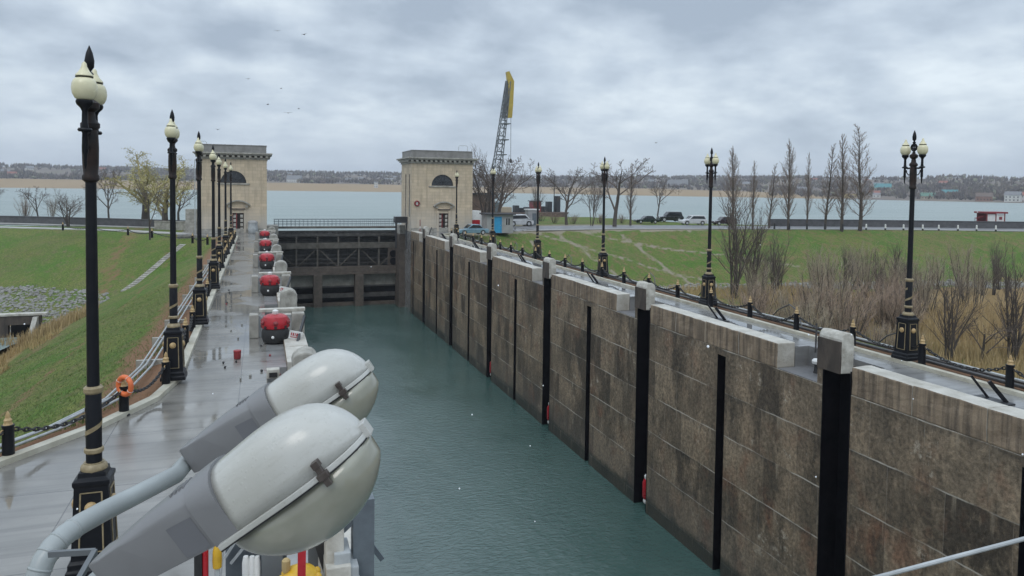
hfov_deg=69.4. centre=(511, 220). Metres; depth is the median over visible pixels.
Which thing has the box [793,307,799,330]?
chain post
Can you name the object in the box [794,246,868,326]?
bare shrub
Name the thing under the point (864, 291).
bare shrub
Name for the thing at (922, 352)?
chain post
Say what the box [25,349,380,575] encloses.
street light
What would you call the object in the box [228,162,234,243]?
lamp post
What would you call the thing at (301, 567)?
warning beacon
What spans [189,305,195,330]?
chain post
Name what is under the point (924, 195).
house
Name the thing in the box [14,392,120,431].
chain
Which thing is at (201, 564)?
red standpipe
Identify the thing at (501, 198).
bare tree
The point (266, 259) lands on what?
capstan
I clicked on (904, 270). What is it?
bare shrub
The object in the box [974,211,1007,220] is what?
kiosk
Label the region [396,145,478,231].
gatehouse
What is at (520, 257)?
stop levers
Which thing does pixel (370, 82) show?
sky
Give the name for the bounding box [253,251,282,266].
concrete bay
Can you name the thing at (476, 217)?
parked truck
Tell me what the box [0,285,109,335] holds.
rubble slope
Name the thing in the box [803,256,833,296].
bare shrub
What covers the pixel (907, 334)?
lamp post
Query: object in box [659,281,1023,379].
thicket grass
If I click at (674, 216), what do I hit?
parked car
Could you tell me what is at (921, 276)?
bare shrub
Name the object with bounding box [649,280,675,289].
chain
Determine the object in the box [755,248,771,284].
bare shrub
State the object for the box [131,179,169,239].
bare tree
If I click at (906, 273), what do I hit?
bare shrub
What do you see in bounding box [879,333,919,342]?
hoop rail
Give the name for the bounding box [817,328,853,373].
edge block
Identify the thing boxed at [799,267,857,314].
bare shrub
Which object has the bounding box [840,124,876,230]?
poplar
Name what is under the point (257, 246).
concrete bay
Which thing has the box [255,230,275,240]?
concrete bay
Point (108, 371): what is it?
bank turf
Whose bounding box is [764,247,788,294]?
bare shrub
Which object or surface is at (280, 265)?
edge block
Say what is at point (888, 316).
bare shrub
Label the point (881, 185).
house
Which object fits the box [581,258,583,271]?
chain post
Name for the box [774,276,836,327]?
bare shrub
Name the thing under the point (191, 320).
chain
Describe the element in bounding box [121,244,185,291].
bank steps
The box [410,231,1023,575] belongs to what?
lock wall
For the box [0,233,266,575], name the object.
quay pavement
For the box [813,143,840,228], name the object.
poplar
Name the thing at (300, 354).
edge block
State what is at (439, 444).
chamber water
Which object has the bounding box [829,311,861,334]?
bare shrub
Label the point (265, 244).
capstan
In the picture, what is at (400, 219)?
roof gantry
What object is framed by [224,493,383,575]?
signal frame
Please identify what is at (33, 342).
bank grass
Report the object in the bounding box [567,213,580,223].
bare shrub
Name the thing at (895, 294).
bare shrub
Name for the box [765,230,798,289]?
bare shrub
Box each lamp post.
[65,45,117,575]
[160,110,187,381]
[192,131,208,324]
[208,146,220,288]
[216,153,224,267]
[222,158,229,253]
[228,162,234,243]
[454,171,459,236]
[489,166,495,243]
[532,162,541,258]
[596,157,609,275]
[698,148,718,305]
[891,130,927,360]
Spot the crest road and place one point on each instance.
(665, 226)
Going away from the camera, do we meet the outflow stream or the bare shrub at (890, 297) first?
the outflow stream
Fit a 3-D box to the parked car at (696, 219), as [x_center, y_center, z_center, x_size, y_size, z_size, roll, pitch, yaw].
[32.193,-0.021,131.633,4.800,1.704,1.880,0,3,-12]
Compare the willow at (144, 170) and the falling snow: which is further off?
the willow at (144, 170)
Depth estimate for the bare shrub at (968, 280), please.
82.48 m
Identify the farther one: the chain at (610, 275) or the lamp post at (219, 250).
the lamp post at (219, 250)
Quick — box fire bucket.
[233,349,240,359]
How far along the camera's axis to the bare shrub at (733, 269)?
87.24 m
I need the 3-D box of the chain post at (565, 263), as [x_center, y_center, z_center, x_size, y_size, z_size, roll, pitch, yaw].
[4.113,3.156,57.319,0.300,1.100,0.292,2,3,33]
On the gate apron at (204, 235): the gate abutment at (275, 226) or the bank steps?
the gate abutment at (275, 226)
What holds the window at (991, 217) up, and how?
in the kiosk
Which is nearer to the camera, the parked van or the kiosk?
the parked van
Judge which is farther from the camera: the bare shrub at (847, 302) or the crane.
the crane
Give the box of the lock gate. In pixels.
[273,219,399,275]
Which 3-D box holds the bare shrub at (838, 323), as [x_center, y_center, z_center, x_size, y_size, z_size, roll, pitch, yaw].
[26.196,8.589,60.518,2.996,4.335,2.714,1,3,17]
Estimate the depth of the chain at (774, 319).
34.06 m
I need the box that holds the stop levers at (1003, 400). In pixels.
[970,375,1015,405]
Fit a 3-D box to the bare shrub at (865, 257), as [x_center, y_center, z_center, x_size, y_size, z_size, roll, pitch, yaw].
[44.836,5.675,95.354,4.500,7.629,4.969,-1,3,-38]
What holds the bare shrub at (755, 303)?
on the ground at (49, 258)
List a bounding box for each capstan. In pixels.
[259,229,269,238]
[259,238,271,251]
[259,251,275,268]
[260,272,287,295]
[260,309,302,343]
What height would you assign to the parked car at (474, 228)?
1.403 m
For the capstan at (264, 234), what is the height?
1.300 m
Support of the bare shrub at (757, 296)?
on the ground at (49, 258)
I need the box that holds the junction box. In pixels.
[266,367,279,378]
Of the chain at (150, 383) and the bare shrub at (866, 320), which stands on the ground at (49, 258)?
the bare shrub at (866, 320)
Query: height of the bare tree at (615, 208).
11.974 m
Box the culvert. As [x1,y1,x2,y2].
[0,312,48,337]
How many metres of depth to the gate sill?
106.25 m
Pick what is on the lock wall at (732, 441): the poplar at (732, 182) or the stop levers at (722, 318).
the stop levers at (722, 318)
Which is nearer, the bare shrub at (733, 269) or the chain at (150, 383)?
the chain at (150, 383)
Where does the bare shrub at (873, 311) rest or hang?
on the ground at (49, 258)
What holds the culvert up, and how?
on the ground at (49, 258)
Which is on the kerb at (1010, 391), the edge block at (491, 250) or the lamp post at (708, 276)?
the lamp post at (708, 276)
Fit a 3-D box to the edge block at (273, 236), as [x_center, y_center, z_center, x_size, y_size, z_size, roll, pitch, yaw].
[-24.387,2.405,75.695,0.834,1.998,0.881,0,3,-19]
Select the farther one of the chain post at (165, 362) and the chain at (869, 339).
the chain at (869, 339)
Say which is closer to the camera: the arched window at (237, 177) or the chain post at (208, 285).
the chain post at (208, 285)
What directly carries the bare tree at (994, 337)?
on the ground at (49, 258)
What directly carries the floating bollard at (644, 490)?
on the chamber water at (439, 444)
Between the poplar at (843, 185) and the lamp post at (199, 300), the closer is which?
the lamp post at (199, 300)
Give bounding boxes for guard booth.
[524,209,539,225]
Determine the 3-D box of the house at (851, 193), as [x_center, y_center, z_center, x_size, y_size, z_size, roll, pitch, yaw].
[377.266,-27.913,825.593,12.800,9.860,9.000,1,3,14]
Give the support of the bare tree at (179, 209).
on the ground at (49, 258)
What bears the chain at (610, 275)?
hanging from the chain post at (623, 277)
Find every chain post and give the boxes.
[0,411,15,455]
[119,380,129,415]
[161,352,169,384]
[182,317,188,345]
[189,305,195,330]
[205,278,209,296]
[563,254,566,267]
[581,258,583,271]
[600,263,603,277]
[622,268,625,283]
[675,280,679,297]
[708,287,713,307]
[747,296,752,317]
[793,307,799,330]
[849,319,855,345]
[918,335,926,364]
[1004,355,1015,388]
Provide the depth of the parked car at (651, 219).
134.80 m
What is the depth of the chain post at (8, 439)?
16.37 m
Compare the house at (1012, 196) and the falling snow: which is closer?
the falling snow
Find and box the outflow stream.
[0,337,20,349]
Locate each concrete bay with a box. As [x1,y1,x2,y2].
[249,307,305,341]
[252,271,290,292]
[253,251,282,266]
[254,239,278,250]
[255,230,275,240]
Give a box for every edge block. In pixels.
[269,234,277,241]
[272,244,281,254]
[274,260,286,276]
[280,287,296,312]
[292,347,316,366]
[422,226,428,237]
[449,233,456,246]
[487,243,496,259]
[542,257,555,278]
[635,281,654,309]
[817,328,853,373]
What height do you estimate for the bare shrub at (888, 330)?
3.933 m
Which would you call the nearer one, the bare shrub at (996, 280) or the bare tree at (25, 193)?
the bare shrub at (996, 280)
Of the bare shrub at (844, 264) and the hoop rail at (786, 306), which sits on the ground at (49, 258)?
the bare shrub at (844, 264)
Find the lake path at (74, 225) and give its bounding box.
[0,223,153,227]
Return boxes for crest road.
[513,225,1023,231]
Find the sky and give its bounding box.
[0,0,1023,180]
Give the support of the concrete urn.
on the quay pavement at (37, 490)
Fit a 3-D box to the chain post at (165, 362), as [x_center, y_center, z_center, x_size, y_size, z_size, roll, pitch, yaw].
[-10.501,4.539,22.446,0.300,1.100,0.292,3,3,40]
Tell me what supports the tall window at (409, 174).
in the gatehouse at (428, 181)
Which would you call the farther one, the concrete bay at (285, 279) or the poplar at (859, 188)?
the poplar at (859, 188)
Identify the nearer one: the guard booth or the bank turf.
the bank turf
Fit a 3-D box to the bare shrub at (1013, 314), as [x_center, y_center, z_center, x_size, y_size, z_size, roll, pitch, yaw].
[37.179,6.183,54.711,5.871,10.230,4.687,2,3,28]
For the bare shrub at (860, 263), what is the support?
on the ground at (49, 258)
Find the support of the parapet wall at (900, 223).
on the ground at (49, 258)
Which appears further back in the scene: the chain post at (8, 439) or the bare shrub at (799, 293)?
the bare shrub at (799, 293)
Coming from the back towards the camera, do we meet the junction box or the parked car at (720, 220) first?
the parked car at (720, 220)
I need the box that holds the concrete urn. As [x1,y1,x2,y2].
[248,220,257,233]
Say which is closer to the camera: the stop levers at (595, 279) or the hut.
the stop levers at (595, 279)
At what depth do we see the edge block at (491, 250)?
65.96 m
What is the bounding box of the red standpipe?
[194,546,221,575]
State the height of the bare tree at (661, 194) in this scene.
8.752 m
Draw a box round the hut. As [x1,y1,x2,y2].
[479,213,515,232]
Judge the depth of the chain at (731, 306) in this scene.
37.18 m
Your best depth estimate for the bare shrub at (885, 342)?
55.14 m
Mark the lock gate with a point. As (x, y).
(326, 252)
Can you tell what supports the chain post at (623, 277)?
on the kerb at (1010, 391)
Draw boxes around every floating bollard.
[547,403,548,423]
[642,474,645,502]
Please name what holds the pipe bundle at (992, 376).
on the ground at (49, 258)
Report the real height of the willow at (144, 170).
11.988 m
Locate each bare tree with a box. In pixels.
[14,186,49,215]
[39,188,84,226]
[83,166,121,217]
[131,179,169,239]
[155,179,196,219]
[470,142,529,212]
[472,157,540,212]
[535,167,596,224]
[581,158,665,226]
[581,172,610,225]
[650,179,681,215]
[957,315,1023,360]
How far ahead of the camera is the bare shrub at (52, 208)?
117.56 m
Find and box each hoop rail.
[773,304,801,325]
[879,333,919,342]
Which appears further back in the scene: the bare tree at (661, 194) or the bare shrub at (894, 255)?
the bare tree at (661, 194)
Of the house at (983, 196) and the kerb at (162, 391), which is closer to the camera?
the kerb at (162, 391)
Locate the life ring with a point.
(127, 379)
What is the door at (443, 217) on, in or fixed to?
in the gatehouse at (428, 181)
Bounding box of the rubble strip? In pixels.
[659,279,1023,291]
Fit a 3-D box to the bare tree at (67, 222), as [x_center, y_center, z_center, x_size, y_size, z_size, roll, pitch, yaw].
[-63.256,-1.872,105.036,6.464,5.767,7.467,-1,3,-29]
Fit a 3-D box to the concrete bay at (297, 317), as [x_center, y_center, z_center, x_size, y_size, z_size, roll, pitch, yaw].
[-9.296,4.268,29.398,2.180,1.173,2.781,0,3,-19]
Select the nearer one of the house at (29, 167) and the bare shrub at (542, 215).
the bare shrub at (542, 215)
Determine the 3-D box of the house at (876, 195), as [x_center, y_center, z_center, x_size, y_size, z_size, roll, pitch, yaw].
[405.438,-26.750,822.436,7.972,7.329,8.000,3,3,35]
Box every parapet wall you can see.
[0,216,184,226]
[154,221,184,229]
[768,219,1023,228]
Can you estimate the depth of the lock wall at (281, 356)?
27.20 m
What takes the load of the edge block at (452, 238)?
on the lock wall at (732, 441)
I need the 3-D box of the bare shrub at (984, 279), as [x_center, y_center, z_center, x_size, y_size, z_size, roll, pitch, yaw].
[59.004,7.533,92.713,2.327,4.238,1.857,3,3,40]
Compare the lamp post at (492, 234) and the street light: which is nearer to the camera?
the street light
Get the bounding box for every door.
[232,213,243,228]
[439,213,447,227]
[494,217,501,232]
[532,213,535,225]
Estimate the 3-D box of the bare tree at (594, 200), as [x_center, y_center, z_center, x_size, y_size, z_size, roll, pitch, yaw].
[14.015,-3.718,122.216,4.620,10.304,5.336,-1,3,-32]
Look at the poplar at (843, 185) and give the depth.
121.08 m
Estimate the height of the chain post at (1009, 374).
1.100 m
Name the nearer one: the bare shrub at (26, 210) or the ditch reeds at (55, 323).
the ditch reeds at (55, 323)
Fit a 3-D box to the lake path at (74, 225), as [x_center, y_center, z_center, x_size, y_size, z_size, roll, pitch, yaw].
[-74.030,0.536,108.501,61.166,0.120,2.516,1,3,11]
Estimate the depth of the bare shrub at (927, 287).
74.63 m
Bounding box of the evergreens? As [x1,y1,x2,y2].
[0,163,1023,200]
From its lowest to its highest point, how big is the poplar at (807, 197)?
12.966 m
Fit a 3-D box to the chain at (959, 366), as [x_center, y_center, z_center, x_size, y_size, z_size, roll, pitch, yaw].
[15.162,4.784,24.850,0.130,0.446,3.066,0,3,-19]
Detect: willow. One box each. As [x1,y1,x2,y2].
[100,148,193,218]
[124,161,192,220]
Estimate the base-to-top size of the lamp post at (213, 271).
8.340 m
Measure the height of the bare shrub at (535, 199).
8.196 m
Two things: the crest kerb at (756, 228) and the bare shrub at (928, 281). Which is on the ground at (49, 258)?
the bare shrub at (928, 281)
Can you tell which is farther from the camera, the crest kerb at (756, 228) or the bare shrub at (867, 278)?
the crest kerb at (756, 228)
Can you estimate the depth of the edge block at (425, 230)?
92.43 m
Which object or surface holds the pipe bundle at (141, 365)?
on the ground at (49, 258)
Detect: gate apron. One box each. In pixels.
[177,230,238,238]
[405,227,527,310]
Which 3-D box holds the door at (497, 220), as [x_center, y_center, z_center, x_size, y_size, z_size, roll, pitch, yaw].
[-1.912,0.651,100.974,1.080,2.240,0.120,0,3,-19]
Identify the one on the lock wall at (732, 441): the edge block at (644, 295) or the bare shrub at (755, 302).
the edge block at (644, 295)
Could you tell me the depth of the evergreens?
1132.63 m
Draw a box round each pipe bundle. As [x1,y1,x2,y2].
[0,242,221,452]
[459,235,1023,388]
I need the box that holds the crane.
[472,71,513,214]
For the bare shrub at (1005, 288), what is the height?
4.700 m
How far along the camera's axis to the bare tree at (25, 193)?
116.98 m
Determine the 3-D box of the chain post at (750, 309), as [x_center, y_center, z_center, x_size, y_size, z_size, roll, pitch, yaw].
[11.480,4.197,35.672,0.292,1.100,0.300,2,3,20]
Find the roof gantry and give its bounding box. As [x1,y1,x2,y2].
[394,216,407,247]
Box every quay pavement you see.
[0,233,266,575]
[430,232,1023,408]
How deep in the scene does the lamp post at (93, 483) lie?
11.67 m
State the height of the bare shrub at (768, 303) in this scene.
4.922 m
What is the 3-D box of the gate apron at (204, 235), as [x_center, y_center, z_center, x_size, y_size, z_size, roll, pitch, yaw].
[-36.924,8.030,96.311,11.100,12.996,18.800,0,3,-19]
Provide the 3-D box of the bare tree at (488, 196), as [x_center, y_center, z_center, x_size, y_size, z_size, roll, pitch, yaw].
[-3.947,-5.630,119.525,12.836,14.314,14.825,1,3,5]
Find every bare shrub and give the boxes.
[13,196,37,215]
[46,197,57,216]
[527,182,545,208]
[539,211,546,220]
[547,211,561,222]
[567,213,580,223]
[595,212,607,222]
[618,215,628,222]
[704,181,774,298]
[719,284,790,316]
[724,203,782,292]
[724,275,790,313]
[725,282,773,314]
[734,295,770,312]
[738,256,780,310]
[744,256,772,293]
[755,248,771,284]
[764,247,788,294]
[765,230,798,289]
[767,299,798,318]
[768,285,812,321]
[773,277,847,323]
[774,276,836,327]
[791,277,824,310]
[791,300,834,327]
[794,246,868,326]
[796,276,878,327]
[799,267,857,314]
[803,244,840,287]
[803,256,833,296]
[811,287,883,337]
[817,302,849,329]
[826,262,836,291]
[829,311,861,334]
[836,244,860,289]
[837,290,863,327]
[839,240,879,289]
[847,273,886,310]
[849,247,872,286]
[850,292,891,328]
[853,261,877,296]
[855,278,927,328]
[856,323,894,344]
[859,320,895,345]
[865,278,913,305]
[865,281,923,319]
[867,244,890,284]
[869,265,886,294]
[870,319,895,344]
[871,250,904,289]
[873,278,929,323]
[874,294,934,332]
[876,271,914,299]
[876,302,899,329]
[878,236,904,277]
[893,257,936,305]
[898,256,955,316]
[899,249,919,287]
[899,263,916,287]
[912,270,938,298]
[912,297,925,316]
[919,257,987,360]
[920,249,950,288]
[943,239,985,286]
[949,250,998,306]
[953,272,975,304]
[968,262,992,294]
[977,265,992,295]
[978,242,1023,362]
[985,251,1008,294]
[988,239,1013,289]
[1002,265,1016,301]
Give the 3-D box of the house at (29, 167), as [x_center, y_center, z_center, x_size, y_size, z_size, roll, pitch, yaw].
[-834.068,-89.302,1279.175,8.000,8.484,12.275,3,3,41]
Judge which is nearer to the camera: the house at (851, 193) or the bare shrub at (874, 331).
the bare shrub at (874, 331)
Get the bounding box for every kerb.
[0,236,237,467]
[444,232,1023,397]
[522,228,1023,231]
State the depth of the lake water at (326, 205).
301.01 m
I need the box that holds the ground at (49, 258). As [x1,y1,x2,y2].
[0,216,1023,456]
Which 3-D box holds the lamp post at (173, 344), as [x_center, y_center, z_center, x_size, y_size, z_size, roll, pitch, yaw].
[-10.494,0.766,22.901,0.720,8.340,1.100,0,3,-19]
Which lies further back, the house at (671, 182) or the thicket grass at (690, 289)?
the house at (671, 182)
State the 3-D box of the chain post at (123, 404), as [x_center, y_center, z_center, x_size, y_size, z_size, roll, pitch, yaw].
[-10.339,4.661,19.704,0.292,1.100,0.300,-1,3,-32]
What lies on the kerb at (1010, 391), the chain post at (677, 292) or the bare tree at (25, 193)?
the chain post at (677, 292)
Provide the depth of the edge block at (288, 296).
35.56 m
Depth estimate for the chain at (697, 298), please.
40.53 m
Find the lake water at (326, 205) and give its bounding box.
[0,188,1023,239]
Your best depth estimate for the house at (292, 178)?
1142.10 m
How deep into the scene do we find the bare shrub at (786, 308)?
64.44 m
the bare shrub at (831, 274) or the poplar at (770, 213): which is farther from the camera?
the poplar at (770, 213)
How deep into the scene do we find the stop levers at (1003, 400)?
21.98 m
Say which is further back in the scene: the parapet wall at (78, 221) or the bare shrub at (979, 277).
the parapet wall at (78, 221)
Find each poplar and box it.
[625,163,636,224]
[719,148,742,229]
[747,161,760,229]
[762,163,779,227]
[776,141,798,229]
[801,153,812,223]
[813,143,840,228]
[833,134,856,231]
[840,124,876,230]
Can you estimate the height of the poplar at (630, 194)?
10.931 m
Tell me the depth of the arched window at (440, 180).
102.30 m
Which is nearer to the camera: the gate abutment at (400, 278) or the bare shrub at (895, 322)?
the bare shrub at (895, 322)
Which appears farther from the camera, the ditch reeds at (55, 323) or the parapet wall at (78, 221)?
the parapet wall at (78, 221)
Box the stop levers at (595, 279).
[587,272,600,283]
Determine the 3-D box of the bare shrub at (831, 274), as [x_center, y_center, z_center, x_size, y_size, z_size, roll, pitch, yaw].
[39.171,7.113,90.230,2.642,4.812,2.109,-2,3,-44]
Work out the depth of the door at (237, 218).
94.31 m
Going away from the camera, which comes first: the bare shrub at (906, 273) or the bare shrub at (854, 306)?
the bare shrub at (854, 306)
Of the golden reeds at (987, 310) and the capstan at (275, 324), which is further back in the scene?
the golden reeds at (987, 310)
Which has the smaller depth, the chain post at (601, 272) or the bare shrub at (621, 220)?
the chain post at (601, 272)
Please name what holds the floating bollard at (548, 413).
on the chamber water at (439, 444)
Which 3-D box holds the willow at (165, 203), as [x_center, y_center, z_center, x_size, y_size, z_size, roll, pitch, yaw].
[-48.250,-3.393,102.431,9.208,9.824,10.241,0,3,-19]
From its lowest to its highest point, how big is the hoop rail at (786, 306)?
0.895 m
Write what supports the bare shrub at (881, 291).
on the ground at (49, 258)
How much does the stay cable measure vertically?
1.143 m
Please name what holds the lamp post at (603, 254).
on the ground at (49, 258)
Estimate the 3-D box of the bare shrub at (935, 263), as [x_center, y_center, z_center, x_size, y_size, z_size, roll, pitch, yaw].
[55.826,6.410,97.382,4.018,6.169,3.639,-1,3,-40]
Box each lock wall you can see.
[263,250,350,575]
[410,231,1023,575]
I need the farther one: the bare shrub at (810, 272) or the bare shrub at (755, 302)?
the bare shrub at (810, 272)
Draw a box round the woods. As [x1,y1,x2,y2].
[0,162,1023,200]
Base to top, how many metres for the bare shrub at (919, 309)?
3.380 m
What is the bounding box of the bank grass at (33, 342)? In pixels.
[0,317,77,373]
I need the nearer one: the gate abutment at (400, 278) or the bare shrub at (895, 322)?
the bare shrub at (895, 322)
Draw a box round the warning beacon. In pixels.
[280,551,321,575]
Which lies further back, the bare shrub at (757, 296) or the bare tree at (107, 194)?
the bare tree at (107, 194)
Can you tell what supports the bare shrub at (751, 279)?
on the ground at (49, 258)
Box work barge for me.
[494,175,568,216]
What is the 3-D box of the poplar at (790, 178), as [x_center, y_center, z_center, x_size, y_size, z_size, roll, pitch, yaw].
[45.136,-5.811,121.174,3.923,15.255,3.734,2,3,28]
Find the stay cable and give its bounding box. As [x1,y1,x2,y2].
[874,536,1023,575]
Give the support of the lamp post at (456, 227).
on the ground at (49, 258)
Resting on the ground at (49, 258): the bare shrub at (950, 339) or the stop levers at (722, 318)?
the bare shrub at (950, 339)
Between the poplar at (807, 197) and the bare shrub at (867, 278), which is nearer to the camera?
the bare shrub at (867, 278)
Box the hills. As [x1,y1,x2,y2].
[0,167,1023,202]
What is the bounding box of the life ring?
[116,375,133,396]
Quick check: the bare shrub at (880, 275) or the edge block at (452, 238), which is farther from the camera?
the bare shrub at (880, 275)
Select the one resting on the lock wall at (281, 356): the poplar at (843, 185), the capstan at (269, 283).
the capstan at (269, 283)
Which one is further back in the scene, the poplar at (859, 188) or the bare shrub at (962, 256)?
the poplar at (859, 188)
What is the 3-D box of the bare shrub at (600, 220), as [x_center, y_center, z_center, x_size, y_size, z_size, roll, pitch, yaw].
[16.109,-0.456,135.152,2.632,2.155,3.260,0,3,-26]
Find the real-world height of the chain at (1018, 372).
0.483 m
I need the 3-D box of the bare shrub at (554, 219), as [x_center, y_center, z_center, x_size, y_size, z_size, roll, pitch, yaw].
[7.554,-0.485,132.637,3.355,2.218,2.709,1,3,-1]
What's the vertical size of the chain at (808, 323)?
0.368 m
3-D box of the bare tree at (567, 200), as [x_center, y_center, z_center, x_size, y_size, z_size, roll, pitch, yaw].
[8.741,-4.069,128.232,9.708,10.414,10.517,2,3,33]
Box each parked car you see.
[459,224,488,234]
[633,215,659,222]
[656,211,683,221]
[678,215,707,224]
[712,217,731,224]
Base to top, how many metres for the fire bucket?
0.311 m
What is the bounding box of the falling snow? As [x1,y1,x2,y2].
[24,212,1023,521]
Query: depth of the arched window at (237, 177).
93.94 m
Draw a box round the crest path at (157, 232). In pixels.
[0,226,191,234]
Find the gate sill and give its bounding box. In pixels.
[291,273,394,307]
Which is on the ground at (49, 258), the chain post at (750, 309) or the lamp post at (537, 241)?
the lamp post at (537, 241)
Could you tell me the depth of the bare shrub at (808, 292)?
80.03 m
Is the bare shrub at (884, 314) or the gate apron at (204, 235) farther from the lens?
the gate apron at (204, 235)
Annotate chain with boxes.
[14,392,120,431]
[133,366,165,392]
[189,315,193,330]
[602,268,621,277]
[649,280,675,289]
[678,287,708,299]
[712,295,747,307]
[751,305,793,321]
[798,316,849,331]
[855,330,918,348]
[925,347,1005,371]
[1013,369,1023,377]
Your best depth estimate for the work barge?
182.71 m
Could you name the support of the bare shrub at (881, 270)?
on the ground at (49, 258)
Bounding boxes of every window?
[220,171,245,182]
[409,174,409,216]
[431,175,452,185]
[988,214,1003,220]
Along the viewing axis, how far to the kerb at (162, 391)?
19.55 m
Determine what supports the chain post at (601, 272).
on the kerb at (1010, 391)
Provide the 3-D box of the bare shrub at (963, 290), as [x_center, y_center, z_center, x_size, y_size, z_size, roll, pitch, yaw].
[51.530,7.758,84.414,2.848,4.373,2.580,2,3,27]
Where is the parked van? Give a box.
[513,214,533,225]
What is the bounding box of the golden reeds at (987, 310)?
[913,296,1023,379]
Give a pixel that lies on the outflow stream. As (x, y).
(2, 347)
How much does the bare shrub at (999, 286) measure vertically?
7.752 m
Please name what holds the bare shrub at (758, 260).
on the ground at (49, 258)
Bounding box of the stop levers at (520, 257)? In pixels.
[517,254,526,262]
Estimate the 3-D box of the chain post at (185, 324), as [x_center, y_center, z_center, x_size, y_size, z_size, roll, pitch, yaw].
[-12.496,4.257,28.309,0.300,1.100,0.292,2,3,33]
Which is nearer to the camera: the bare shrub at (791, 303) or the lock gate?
the bare shrub at (791, 303)
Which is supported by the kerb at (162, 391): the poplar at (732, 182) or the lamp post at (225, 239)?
the lamp post at (225, 239)
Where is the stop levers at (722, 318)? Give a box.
[707,305,729,321]
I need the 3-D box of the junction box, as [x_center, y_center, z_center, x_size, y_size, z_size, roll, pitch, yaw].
[-7.678,4.918,23.770,0.400,0.300,0.350,0,3,-19]
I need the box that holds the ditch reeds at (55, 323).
[0,298,99,350]
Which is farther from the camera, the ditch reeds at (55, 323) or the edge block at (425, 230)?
the edge block at (425, 230)
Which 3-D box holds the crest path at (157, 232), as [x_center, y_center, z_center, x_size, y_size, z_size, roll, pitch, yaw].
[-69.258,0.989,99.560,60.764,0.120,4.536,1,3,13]
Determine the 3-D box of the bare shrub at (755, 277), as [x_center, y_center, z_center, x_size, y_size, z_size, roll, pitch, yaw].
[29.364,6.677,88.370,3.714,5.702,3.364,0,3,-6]
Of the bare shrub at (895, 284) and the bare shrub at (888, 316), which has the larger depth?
the bare shrub at (895, 284)
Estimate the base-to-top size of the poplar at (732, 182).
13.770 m
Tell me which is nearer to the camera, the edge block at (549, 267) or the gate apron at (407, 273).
the edge block at (549, 267)
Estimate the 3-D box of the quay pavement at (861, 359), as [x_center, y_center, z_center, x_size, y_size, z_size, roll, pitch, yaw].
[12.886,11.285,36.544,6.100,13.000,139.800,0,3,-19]
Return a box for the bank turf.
[0,269,206,448]
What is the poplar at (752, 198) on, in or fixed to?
on the ground at (49, 258)
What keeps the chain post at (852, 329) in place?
on the kerb at (1010, 391)
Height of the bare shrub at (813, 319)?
5.431 m
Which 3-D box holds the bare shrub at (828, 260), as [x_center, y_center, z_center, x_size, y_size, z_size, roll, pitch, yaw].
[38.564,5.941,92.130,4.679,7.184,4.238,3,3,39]
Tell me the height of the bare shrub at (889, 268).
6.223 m
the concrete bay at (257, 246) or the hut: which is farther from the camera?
the hut
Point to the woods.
(965, 193)
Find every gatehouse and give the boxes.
[185,141,271,232]
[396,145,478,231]
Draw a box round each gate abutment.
[267,224,277,235]
[395,224,404,306]
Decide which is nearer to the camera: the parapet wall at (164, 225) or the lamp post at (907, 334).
the lamp post at (907, 334)
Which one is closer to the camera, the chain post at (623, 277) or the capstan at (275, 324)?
the capstan at (275, 324)
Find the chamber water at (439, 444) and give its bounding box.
[304,304,719,575]
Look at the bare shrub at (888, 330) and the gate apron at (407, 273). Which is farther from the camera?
the gate apron at (407, 273)
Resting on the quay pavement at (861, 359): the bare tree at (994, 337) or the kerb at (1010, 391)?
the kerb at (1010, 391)
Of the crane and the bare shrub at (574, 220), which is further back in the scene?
the crane
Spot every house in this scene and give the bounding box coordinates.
[25,166,33,169]
[286,175,301,181]
[667,180,687,187]
[844,191,856,197]
[872,193,880,197]
[874,183,891,190]
[920,193,935,198]
[975,193,992,200]
[1004,191,1022,201]
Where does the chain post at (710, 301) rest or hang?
on the kerb at (1010, 391)
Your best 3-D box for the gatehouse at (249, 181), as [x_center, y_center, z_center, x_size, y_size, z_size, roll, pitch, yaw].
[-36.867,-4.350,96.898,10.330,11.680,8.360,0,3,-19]
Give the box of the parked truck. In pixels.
[472,210,481,225]
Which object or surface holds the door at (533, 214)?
in the guard booth

